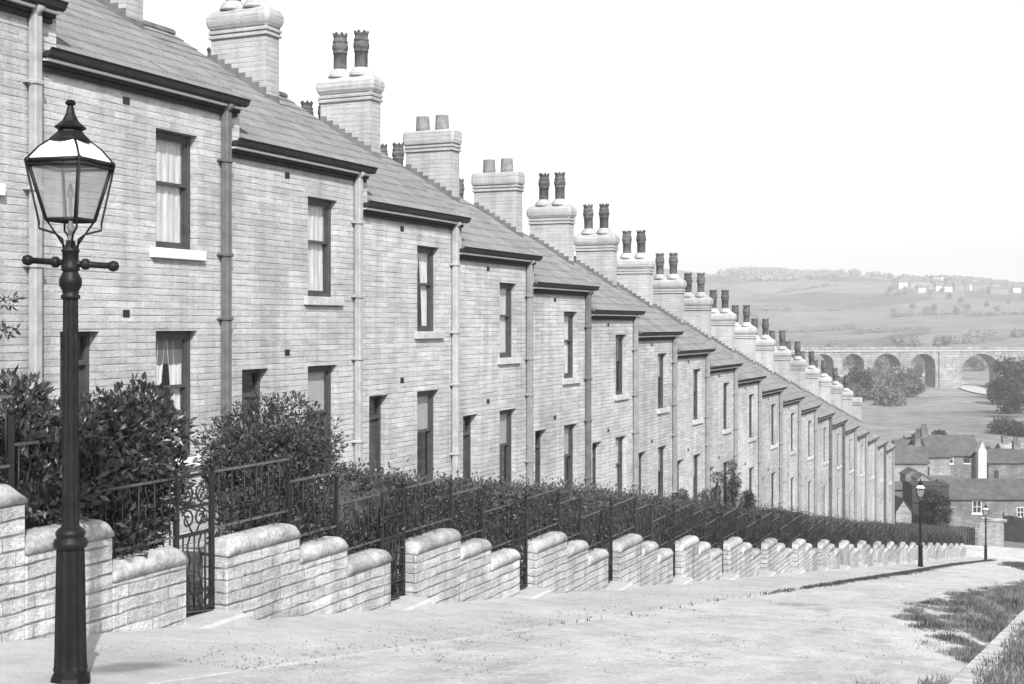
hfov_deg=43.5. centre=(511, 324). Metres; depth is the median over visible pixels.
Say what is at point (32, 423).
laurel shrub
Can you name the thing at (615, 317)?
terraced house
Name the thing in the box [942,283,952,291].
distant house
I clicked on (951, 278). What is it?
distant house
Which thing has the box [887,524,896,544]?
garden railing
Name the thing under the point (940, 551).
garden wall
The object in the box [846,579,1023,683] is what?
grass
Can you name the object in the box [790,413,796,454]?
window
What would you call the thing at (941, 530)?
garden hedge
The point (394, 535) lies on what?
garden gate
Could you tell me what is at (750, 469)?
window
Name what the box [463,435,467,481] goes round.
door
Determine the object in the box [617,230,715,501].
terraced house
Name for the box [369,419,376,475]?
door
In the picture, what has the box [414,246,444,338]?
window
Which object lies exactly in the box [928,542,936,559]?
garden wall
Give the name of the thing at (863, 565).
gate step
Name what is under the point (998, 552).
cross road
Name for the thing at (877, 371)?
tree
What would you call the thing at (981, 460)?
pointed outbuilding
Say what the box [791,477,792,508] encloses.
window
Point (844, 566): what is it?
gate step
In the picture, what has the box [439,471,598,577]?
garden hedge
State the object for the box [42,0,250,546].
terraced house
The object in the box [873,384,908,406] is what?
tree
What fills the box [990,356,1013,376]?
tree
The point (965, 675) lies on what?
side kerb
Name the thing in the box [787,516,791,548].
garden gate
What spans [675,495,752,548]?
garden hedge
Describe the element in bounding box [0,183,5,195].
window
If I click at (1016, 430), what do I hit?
tree
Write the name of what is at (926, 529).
garden hedge
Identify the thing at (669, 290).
terraced house
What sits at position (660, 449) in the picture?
window
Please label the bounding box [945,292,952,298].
tree
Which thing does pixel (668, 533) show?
garden gate
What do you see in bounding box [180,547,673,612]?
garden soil
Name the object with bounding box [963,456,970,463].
window
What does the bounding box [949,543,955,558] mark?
garden wall
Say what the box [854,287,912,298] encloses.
hedgerow
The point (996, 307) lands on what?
tree
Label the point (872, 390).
tree
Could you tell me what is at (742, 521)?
garden railing
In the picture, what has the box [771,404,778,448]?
window
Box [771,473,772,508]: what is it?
window
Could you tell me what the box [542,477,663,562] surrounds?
garden hedge
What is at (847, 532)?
garden railing
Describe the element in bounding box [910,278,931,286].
distant house
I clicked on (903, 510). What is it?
gabled shed
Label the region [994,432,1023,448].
stone house
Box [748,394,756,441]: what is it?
window
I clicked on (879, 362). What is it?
tree
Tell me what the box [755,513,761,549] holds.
garden gate
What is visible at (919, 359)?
tree
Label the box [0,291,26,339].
young tree
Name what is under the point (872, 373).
tree
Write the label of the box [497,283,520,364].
window
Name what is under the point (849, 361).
tree
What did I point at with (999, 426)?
tree
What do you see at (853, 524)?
garden hedge
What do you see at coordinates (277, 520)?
garden bush
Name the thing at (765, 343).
terraced house
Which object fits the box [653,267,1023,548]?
ground
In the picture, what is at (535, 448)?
door
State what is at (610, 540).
garden gate
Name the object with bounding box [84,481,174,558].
laurel shrub
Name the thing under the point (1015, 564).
roadside grass
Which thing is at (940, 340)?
tree
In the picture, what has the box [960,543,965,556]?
garden wall
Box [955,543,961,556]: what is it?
garden wall
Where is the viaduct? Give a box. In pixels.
[777,346,1023,387]
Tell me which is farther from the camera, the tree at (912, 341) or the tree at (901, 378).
the tree at (912, 341)
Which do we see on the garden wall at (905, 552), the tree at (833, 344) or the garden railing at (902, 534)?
the garden railing at (902, 534)
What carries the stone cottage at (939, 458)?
on the ground at (954, 411)
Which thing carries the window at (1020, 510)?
in the stone house at (969, 498)
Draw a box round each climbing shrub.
[672,488,688,500]
[696,488,713,503]
[710,471,725,505]
[724,459,741,505]
[741,489,756,509]
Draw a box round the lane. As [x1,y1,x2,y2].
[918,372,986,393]
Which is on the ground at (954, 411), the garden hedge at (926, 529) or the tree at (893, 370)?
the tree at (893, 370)
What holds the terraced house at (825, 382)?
on the ground at (954, 411)
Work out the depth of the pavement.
12.88 m
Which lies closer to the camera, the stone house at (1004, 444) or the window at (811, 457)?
the window at (811, 457)
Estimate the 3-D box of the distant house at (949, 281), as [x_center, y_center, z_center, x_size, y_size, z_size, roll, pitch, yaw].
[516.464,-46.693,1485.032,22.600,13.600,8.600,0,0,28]
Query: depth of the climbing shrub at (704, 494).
44.12 m
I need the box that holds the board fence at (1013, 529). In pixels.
[1003,513,1023,542]
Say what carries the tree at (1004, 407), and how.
on the ground at (954, 411)
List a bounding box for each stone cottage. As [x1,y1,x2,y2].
[891,429,917,444]
[895,433,930,481]
[924,447,952,474]
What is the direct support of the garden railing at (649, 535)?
on the garden wall at (638, 560)
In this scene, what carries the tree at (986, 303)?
on the ground at (954, 411)
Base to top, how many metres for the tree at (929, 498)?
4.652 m
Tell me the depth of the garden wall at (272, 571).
14.00 m
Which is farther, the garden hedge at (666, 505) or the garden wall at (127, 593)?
the garden hedge at (666, 505)
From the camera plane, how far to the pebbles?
12.71 m
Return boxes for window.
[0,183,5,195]
[150,130,205,260]
[156,331,204,469]
[304,198,343,305]
[308,365,343,484]
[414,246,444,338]
[417,390,439,483]
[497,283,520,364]
[500,409,510,485]
[562,312,581,384]
[564,424,572,485]
[614,334,629,400]
[616,436,621,491]
[657,353,669,413]
[658,446,662,497]
[692,369,703,424]
[693,455,696,501]
[722,383,732,433]
[723,462,725,505]
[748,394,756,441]
[749,467,751,492]
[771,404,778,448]
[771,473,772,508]
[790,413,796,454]
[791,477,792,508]
[808,421,813,460]
[808,482,808,514]
[823,428,828,464]
[837,434,841,469]
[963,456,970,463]
[971,500,982,514]
[994,470,998,477]
[1017,507,1023,516]
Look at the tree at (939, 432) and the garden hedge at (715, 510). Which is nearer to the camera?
the garden hedge at (715, 510)
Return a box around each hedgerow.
[750,305,861,310]
[753,282,840,295]
[774,324,855,332]
[775,338,794,343]
[851,326,931,333]
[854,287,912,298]
[889,309,967,317]
[945,328,995,338]
[951,336,1007,343]
[963,309,1022,316]
[1009,328,1023,337]
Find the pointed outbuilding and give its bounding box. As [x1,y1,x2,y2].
[975,440,986,477]
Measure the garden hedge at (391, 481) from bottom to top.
2.752 m
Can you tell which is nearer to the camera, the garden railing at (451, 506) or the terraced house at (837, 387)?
the garden railing at (451, 506)
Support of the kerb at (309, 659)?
on the road at (776, 632)
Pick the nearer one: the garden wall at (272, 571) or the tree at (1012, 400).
the garden wall at (272, 571)
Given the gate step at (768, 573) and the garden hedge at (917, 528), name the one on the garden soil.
the garden hedge at (917, 528)
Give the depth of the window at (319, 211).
22.95 m
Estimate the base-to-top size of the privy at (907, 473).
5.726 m
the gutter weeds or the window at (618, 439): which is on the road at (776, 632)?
the gutter weeds
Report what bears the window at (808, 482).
in the terraced house at (765, 343)
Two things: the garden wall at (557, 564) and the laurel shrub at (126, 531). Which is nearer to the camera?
the laurel shrub at (126, 531)
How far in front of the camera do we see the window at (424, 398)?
26.72 m
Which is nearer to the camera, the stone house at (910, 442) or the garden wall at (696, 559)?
the garden wall at (696, 559)
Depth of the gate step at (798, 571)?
38.01 m
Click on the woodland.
(750, 273)
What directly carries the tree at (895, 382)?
on the ground at (954, 411)
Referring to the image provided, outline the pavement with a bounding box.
[0,557,989,683]
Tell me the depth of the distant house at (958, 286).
1444.69 m
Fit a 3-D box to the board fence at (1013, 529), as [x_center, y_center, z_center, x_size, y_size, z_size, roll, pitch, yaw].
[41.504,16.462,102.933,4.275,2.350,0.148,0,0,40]
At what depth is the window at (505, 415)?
30.35 m
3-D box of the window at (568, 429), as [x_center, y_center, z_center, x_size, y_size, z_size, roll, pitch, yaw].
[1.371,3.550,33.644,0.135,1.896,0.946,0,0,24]
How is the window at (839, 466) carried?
in the terraced house at (798, 363)
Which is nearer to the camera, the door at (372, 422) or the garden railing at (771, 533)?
the door at (372, 422)
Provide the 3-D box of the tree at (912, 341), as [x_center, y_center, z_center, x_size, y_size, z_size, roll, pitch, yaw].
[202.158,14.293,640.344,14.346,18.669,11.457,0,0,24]
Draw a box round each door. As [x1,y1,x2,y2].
[60,365,81,425]
[242,396,253,420]
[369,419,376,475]
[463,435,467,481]
[535,448,536,486]
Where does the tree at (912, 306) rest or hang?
on the ground at (954, 411)
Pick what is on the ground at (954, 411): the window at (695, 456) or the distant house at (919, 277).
the distant house at (919, 277)
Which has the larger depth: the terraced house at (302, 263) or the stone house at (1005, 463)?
the stone house at (1005, 463)
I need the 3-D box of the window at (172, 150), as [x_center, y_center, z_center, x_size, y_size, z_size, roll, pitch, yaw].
[-5.053,-1.916,19.078,0.331,1.888,1.210,0,0,24]
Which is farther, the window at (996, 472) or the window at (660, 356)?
the window at (996, 472)
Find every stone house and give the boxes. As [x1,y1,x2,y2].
[908,429,919,444]
[920,424,977,477]
[935,478,1023,540]
[969,437,1023,477]
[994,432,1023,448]
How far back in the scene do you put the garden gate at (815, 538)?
41.85 m
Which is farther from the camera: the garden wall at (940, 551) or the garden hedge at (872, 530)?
the garden wall at (940, 551)
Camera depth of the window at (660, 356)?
41.25 m
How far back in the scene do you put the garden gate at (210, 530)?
12.79 m
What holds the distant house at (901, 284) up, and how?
on the ground at (954, 411)
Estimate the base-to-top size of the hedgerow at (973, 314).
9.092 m
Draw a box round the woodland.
[716,266,897,280]
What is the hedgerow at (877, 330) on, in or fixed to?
on the ground at (954, 411)
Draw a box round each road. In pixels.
[160,559,1023,683]
[964,545,1023,560]
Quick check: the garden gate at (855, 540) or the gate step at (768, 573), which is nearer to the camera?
the gate step at (768, 573)
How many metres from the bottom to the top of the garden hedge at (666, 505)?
2.752 m
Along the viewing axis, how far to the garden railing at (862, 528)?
50.51 m
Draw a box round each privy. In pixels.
[899,467,917,481]
[911,472,930,480]
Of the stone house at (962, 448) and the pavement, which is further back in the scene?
the stone house at (962, 448)
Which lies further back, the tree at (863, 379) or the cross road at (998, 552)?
the tree at (863, 379)
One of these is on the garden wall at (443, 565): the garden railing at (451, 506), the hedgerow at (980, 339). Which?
the garden railing at (451, 506)
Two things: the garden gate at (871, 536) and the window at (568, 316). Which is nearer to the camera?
the window at (568, 316)
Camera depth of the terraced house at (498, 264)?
30.25 m
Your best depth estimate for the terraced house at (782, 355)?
67.06 m
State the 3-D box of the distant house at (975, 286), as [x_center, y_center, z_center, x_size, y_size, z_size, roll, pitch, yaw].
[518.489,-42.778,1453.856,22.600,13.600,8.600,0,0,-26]
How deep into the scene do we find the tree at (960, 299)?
1300.96 m
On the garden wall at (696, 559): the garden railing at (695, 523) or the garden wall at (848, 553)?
the garden railing at (695, 523)
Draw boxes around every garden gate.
[172,454,215,614]
[379,474,405,597]
[509,488,527,587]
[599,496,612,580]
[665,504,675,576]
[715,508,723,572]
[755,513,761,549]
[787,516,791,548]
[813,519,817,548]
[835,521,838,547]
[854,523,857,547]
[870,524,872,546]
[884,526,886,547]
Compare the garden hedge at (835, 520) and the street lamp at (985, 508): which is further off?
the street lamp at (985, 508)
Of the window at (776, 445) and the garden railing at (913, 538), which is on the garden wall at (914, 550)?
the garden railing at (913, 538)
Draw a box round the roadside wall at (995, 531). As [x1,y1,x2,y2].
[978,517,1006,546]
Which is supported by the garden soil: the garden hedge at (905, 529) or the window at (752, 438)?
the garden hedge at (905, 529)
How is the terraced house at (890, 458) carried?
on the ground at (954, 411)
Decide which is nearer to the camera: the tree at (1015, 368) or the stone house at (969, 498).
the stone house at (969, 498)
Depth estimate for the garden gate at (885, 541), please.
56.48 m
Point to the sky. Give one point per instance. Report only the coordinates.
(884, 136)
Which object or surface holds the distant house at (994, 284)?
on the ground at (954, 411)
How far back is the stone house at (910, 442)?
181.95 m
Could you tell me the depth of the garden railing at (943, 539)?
79.40 m
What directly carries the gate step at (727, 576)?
on the ground at (954, 411)
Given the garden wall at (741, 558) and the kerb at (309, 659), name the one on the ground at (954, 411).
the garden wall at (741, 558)
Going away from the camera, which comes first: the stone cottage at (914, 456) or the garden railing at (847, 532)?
the garden railing at (847, 532)
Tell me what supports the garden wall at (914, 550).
on the ground at (954, 411)
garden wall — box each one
[0,484,187,641]
[201,523,391,620]
[396,528,520,603]
[519,531,608,593]
[605,533,673,586]
[669,535,722,581]
[718,537,761,576]
[761,538,792,573]
[792,539,818,571]
[818,539,839,568]
[836,540,858,567]
[857,540,874,565]
[873,541,887,564]
[887,541,899,563]
[899,542,910,562]
[909,542,917,560]
[922,542,928,560]
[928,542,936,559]
[935,543,943,559]
[942,543,949,558]
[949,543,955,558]
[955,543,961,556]
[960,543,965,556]
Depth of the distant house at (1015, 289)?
1487.21 m
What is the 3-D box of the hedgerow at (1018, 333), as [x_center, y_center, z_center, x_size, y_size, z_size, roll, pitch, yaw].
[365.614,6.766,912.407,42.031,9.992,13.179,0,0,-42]
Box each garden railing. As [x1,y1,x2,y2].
[0,395,173,558]
[215,455,380,553]
[405,474,510,550]
[528,486,600,550]
[613,496,665,548]
[675,503,715,547]
[723,507,755,547]
[761,511,786,545]
[792,514,813,546]
[818,517,835,544]
[839,520,853,544]
[857,522,869,544]
[873,523,883,544]
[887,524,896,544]
[899,527,906,542]
[909,527,916,544]
[928,530,933,543]
[935,530,940,544]
[942,531,947,542]
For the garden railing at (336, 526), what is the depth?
14.36 m
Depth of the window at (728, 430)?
48.51 m
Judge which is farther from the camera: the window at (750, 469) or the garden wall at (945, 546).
the garden wall at (945, 546)
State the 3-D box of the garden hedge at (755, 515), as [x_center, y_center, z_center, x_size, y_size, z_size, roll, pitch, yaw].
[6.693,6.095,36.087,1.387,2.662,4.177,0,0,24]
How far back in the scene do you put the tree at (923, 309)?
1188.46 m
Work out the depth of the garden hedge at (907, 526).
64.61 m
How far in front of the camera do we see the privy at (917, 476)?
138.09 m
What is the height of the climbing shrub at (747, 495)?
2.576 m
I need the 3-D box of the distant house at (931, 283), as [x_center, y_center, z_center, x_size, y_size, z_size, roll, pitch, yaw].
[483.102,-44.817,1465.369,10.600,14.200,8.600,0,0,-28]
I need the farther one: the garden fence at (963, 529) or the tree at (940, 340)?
the tree at (940, 340)
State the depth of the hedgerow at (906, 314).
1161.71 m
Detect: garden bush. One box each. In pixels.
[191,390,348,523]
[203,467,349,546]
[311,460,399,554]
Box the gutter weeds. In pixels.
[550,559,997,625]
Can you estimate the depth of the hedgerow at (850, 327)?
995.69 m
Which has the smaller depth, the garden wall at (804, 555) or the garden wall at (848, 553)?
the garden wall at (804, 555)
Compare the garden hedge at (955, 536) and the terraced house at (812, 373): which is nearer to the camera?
the terraced house at (812, 373)
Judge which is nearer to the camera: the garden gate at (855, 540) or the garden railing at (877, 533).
the garden gate at (855, 540)
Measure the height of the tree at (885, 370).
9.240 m
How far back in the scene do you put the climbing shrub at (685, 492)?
41.53 m
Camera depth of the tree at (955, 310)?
1172.69 m
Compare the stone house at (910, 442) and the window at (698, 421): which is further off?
the stone house at (910, 442)
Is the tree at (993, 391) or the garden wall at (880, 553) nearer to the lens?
the garden wall at (880, 553)
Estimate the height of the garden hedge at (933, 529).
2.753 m
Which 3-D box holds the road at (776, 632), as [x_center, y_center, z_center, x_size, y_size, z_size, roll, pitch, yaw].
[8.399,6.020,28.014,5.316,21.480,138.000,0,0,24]
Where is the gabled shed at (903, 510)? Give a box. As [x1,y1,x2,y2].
[895,495,912,522]
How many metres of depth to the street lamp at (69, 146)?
8.49 m
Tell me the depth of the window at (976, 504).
125.98 m
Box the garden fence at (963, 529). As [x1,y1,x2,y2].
[895,522,975,544]
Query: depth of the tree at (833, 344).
587.25 m
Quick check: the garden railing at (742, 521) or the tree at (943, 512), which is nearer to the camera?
the garden railing at (742, 521)
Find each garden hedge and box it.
[325,457,524,594]
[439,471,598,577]
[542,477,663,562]
[615,486,714,566]
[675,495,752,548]
[716,502,786,547]
[750,503,814,548]
[803,511,833,547]
[805,511,852,543]
[824,515,869,544]
[859,518,896,547]
[864,522,887,562]
[878,522,908,546]
[890,522,917,546]
[897,521,926,543]
[908,523,932,541]
[926,526,939,544]
[926,526,947,543]
[930,525,954,545]
[952,532,959,547]
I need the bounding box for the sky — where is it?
[143,0,1023,281]
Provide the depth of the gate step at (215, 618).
12.60 m
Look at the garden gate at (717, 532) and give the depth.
30.93 m
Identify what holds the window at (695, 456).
in the terraced house at (636, 272)
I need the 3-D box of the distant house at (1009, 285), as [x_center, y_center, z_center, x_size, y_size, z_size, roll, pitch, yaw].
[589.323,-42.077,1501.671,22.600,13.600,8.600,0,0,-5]
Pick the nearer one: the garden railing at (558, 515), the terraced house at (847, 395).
the garden railing at (558, 515)
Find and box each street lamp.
[22,100,118,683]
[913,479,927,566]
[981,504,989,559]
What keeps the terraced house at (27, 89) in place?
on the ground at (954, 411)
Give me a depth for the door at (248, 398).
21.06 m
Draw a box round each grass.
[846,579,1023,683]
[961,620,1023,683]
[999,561,1023,570]
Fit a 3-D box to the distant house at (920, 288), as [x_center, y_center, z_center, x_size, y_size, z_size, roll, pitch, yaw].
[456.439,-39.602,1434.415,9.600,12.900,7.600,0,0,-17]
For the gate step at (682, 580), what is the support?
on the ground at (954, 411)
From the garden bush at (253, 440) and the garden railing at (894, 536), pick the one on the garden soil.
the garden bush at (253, 440)
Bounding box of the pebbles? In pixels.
[94,567,1015,683]
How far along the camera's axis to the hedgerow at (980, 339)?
869.50 m
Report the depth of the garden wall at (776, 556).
35.74 m
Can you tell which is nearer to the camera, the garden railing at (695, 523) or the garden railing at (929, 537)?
the garden railing at (695, 523)
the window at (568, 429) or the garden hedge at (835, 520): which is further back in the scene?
the garden hedge at (835, 520)
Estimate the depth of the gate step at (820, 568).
41.64 m
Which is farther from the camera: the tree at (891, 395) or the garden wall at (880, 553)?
the tree at (891, 395)
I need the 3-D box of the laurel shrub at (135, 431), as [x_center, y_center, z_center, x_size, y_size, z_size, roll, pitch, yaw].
[-3.817,1.669,12.575,1.590,2.407,1.614,0,0,-25]
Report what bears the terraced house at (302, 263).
on the ground at (954, 411)
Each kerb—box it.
[113,558,991,683]
[948,610,1023,683]
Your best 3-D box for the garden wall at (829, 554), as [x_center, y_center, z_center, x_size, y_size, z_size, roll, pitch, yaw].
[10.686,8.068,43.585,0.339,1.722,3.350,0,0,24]
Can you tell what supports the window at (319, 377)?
in the terraced house at (302, 263)
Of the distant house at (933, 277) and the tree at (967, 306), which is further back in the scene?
the distant house at (933, 277)
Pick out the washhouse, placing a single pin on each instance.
(898, 489)
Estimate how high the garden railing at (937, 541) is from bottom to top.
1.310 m
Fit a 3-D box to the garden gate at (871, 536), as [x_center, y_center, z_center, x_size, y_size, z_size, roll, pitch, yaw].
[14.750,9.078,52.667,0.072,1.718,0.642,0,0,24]
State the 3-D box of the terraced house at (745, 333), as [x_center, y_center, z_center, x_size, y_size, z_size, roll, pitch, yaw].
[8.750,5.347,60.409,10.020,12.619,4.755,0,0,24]
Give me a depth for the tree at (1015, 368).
344.59 m
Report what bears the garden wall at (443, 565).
on the ground at (954, 411)
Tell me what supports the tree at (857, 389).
on the ground at (954, 411)
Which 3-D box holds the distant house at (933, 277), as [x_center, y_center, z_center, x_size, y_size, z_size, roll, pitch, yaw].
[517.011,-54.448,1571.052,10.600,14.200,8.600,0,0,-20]
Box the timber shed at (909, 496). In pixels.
[902,481,949,527]
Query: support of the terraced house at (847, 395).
on the ground at (954, 411)
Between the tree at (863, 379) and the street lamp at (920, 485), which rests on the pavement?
the street lamp at (920, 485)
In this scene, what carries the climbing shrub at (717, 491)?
on the garden soil
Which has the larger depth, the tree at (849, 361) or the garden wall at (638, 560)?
the tree at (849, 361)
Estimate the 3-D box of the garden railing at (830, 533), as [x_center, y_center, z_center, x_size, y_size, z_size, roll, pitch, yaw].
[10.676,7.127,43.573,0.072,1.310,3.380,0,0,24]
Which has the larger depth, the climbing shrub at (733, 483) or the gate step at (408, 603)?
the climbing shrub at (733, 483)
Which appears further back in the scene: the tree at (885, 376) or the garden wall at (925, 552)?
the tree at (885, 376)
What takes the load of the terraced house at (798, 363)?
on the ground at (954, 411)
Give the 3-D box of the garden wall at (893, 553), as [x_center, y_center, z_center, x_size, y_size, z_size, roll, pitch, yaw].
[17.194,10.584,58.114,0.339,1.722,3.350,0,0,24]
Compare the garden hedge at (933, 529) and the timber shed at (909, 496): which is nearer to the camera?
the garden hedge at (933, 529)
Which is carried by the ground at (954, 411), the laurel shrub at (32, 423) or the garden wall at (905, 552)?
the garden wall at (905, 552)
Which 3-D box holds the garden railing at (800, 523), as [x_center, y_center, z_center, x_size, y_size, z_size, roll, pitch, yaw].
[9.049,6.498,39.941,0.072,1.310,3.380,0,0,24]
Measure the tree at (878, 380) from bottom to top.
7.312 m
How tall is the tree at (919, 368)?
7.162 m
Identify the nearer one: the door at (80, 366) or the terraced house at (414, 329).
the door at (80, 366)
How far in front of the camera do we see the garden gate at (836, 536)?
45.47 m
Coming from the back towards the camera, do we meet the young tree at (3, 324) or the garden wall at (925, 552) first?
the garden wall at (925, 552)
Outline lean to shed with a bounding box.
[926,475,957,480]
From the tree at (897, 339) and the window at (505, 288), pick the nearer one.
the window at (505, 288)
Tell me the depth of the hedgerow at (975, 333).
913.32 m
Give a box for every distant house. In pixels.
[897,275,926,278]
[897,279,907,288]
[900,275,928,279]
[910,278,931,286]
[915,284,925,292]
[929,275,939,278]
[929,279,939,289]
[933,282,942,290]
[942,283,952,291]
[948,279,968,283]
[949,276,972,280]
[951,281,963,290]
[962,281,978,290]
[979,281,999,288]
[987,284,1008,294]
[990,281,1000,285]
[1006,283,1022,291]
[1011,284,1020,292]
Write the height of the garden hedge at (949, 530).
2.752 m
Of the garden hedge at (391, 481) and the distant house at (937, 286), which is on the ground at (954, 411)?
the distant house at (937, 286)
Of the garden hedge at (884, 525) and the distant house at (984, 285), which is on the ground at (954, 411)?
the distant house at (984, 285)
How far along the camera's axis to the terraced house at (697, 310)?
52.44 m
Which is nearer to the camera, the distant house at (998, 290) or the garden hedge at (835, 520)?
the garden hedge at (835, 520)
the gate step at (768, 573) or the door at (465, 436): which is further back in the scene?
the gate step at (768, 573)
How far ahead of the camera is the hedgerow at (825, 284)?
1521.50 m
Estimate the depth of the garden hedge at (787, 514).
38.98 m
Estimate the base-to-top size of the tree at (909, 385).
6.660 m
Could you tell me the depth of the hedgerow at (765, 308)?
1268.19 m
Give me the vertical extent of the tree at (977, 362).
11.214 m
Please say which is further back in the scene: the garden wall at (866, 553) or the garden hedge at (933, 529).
the garden hedge at (933, 529)
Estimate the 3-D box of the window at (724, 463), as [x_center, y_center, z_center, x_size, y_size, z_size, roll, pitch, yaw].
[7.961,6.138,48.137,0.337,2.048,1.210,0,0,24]
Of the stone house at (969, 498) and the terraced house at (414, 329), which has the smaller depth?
the terraced house at (414, 329)
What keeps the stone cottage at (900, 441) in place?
on the ground at (954, 411)
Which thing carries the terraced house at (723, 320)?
on the ground at (954, 411)
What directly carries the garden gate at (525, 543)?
attached to the garden wall at (443, 565)
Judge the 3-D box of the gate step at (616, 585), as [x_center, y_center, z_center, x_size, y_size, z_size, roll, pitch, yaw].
[1.774,4.993,23.432,0.620,0.465,0.940,0,0,24]
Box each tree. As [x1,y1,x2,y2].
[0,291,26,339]
[822,340,848,369]
[842,343,857,368]
[842,366,873,400]
[848,382,870,399]
[850,369,874,385]
[863,383,876,399]
[865,367,881,382]
[871,377,885,390]
[873,342,892,369]
[873,382,901,398]
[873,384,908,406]
[877,373,888,381]
[880,364,905,377]
[881,366,890,376]
[884,375,902,389]
[887,371,908,394]
[888,333,909,345]
[901,379,914,395]
[904,335,923,365]
[904,369,926,396]
[908,303,916,308]
[914,356,924,367]
[914,362,924,375]
[916,488,942,526]
[921,306,930,312]
[931,334,954,345]
[931,429,947,434]
[934,494,952,527]
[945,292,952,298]
[952,306,960,313]
[957,296,964,302]
[963,303,971,309]
[963,354,987,370]
[983,300,989,307]
[985,376,1009,404]
[986,416,1016,434]
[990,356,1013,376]
[992,304,1002,310]
[995,375,1023,413]
[1002,357,1023,403]
[1003,373,1023,409]
[1005,297,1012,304]
[1005,421,1023,436]
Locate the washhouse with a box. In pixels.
[895,482,904,497]
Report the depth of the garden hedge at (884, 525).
56.97 m
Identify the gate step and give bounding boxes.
[177,609,246,628]
[385,595,432,609]
[517,587,550,598]
[607,581,632,589]
[671,576,692,584]
[722,573,739,579]
[760,570,775,576]
[792,568,804,573]
[818,566,829,570]
[839,565,849,568]
[858,564,867,567]
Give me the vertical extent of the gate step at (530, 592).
0.465 m
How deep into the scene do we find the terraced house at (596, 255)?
41.30 m
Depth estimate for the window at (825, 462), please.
66.73 m
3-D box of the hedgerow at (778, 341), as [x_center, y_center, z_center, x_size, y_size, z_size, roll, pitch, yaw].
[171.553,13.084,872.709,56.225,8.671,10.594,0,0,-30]
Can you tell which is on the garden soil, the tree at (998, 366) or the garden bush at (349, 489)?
the garden bush at (349, 489)
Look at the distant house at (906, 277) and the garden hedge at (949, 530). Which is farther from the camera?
the distant house at (906, 277)
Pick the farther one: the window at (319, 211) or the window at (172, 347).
the window at (319, 211)
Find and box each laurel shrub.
[0,364,128,528]
[57,371,198,548]
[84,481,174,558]
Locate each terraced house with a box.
[0,0,68,417]
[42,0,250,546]
[143,0,377,526]
[207,29,470,483]
[300,100,542,488]
[381,142,599,490]
[459,172,645,494]
[574,203,683,501]
[574,253,742,505]
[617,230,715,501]
[684,272,765,509]
[709,290,786,510]
[732,305,805,513]
[751,318,820,515]
[769,330,834,516]
[785,341,848,519]
[800,351,859,520]
[814,360,870,521]
[826,368,879,522]
[838,375,888,522]
[852,397,896,524]
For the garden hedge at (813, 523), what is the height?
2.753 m
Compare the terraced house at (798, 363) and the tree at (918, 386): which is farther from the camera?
the tree at (918, 386)
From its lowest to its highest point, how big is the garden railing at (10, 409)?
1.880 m
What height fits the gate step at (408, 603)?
0.465 m
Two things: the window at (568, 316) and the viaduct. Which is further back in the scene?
the viaduct
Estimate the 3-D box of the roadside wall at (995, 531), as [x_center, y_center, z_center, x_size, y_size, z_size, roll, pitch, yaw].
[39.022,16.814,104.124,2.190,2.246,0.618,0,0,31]
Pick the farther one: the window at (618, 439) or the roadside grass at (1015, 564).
the roadside grass at (1015, 564)
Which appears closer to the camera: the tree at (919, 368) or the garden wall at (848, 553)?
the garden wall at (848, 553)
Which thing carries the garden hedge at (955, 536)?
on the garden soil
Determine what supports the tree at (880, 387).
on the ground at (954, 411)
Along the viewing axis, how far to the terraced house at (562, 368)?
33.97 m
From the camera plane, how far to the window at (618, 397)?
37.61 m
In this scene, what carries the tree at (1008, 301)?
on the ground at (954, 411)

